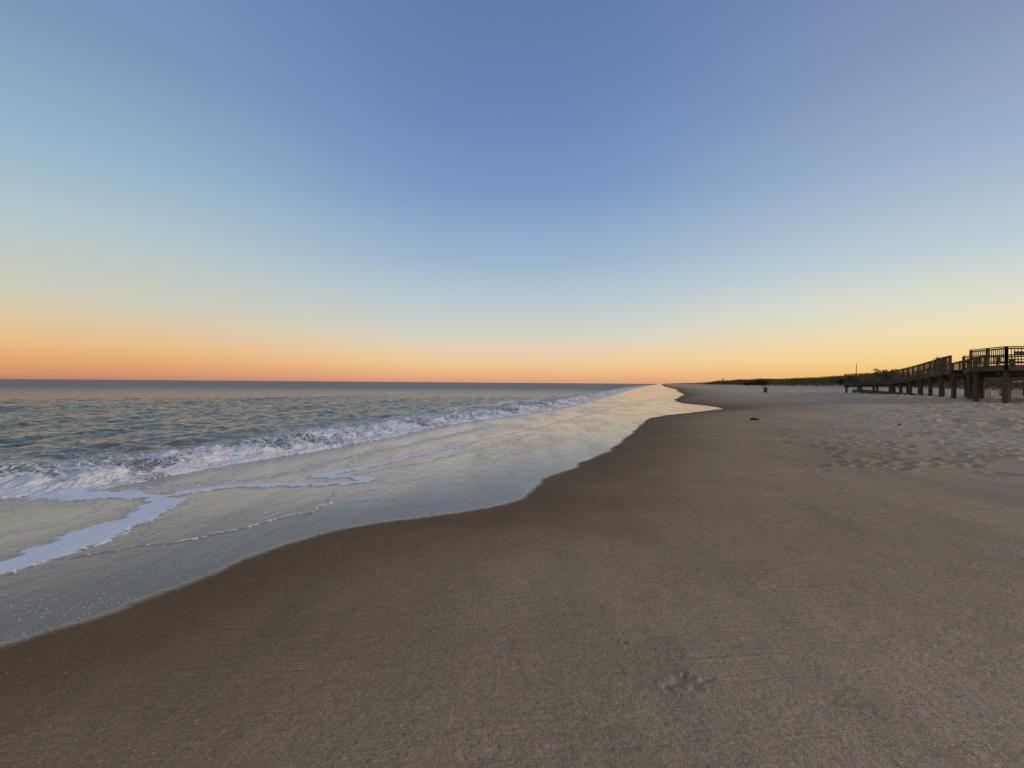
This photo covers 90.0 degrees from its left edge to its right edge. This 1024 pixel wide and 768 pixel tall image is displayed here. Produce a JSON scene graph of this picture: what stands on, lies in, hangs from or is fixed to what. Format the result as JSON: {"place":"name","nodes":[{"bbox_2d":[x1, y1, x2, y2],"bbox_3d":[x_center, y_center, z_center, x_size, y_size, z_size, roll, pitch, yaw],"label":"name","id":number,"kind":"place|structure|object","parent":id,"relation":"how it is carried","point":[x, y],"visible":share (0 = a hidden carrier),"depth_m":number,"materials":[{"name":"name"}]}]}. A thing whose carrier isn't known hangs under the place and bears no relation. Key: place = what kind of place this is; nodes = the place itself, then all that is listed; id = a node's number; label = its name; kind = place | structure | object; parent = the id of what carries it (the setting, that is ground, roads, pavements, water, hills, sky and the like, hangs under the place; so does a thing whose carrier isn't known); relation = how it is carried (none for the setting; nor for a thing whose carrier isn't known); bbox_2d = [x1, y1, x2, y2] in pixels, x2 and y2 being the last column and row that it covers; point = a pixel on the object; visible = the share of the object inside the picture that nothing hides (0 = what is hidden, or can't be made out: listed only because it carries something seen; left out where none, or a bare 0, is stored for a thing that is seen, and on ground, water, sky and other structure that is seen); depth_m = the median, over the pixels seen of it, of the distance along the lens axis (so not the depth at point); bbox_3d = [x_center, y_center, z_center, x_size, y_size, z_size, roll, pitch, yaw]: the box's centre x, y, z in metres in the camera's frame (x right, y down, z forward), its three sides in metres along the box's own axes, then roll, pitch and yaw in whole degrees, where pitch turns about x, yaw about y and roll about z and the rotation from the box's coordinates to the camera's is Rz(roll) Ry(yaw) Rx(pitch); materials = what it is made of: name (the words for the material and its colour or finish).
{"place":"outdoors","nodes":[
{"label":"outdoors","id":0,"kind":"place"},
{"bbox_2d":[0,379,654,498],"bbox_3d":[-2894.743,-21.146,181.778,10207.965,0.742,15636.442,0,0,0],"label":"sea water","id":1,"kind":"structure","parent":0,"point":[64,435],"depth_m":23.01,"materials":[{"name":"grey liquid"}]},
{"bbox_2d":[0,378,1023,767],"bbox_3d":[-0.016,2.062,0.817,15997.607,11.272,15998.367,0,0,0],"label":"beach sand","id":2,"kind":"structure","parent":0,"point":[702,574],"depth_m":3.70,"materials":[{"name":"brown sand"}]},
{"bbox_2d":[743,381,755,386],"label":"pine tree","id":3,"kind":"object","parent":2,"relation":"on","point":[750,383],"visible":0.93,"depth_m":204.41,"materials":[{"name":"green plant"}]},
{"bbox_2d":[755,379,769,386],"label":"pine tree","id":4,"kind":"object","parent":2,"relation":"on","point":[762,382],"visible":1,"depth_m":175.00,"materials":[{"name":"green plant"}]},
{"bbox_2d":[836,375,858,387],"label":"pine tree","id":5,"kind":"object","parent":2,"relation":"on","point":[841,381],"visible":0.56,"depth_m":127.99,"materials":[{"name":"green plant"}]},
{"bbox_2d":[705,375,1023,389],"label":"dune grass","id":6,"kind":"structure","parent":2,"relation":"on","point":[832,379],"depth_m":186.62,"materials":[{"name":"plant"}]},
{"bbox_2d":[872,368,901,380],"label":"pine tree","id":7,"kind":"object","parent":2,"relation":"on","point":[886,377],"visible":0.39,"depth_m":120.14,"materials":[{"name":"green plant"}]},
{"bbox_2d":[843,346,1023,402],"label":"wooden boardwalk","id":8,"kind":"structure","parent":2,"relation":"on","point":[975,374],"depth_m":41.44,"materials":[{"name":"brown wood"}]},
{"bbox_2d":[984,381,1023,396],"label":"sand fence","id":9,"kind":"object","parent":2,"relation":"on","point":[999,388],"visible":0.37,"depth_m":45.39,"materials":[{"name":"brown wood"}]},
{"bbox_2d":[0,0,1023,383],"label":"sky","id":10,"kind":"structure","parent":0,"point":[479,191],"materials":[{"name":"blue"}]}
]}

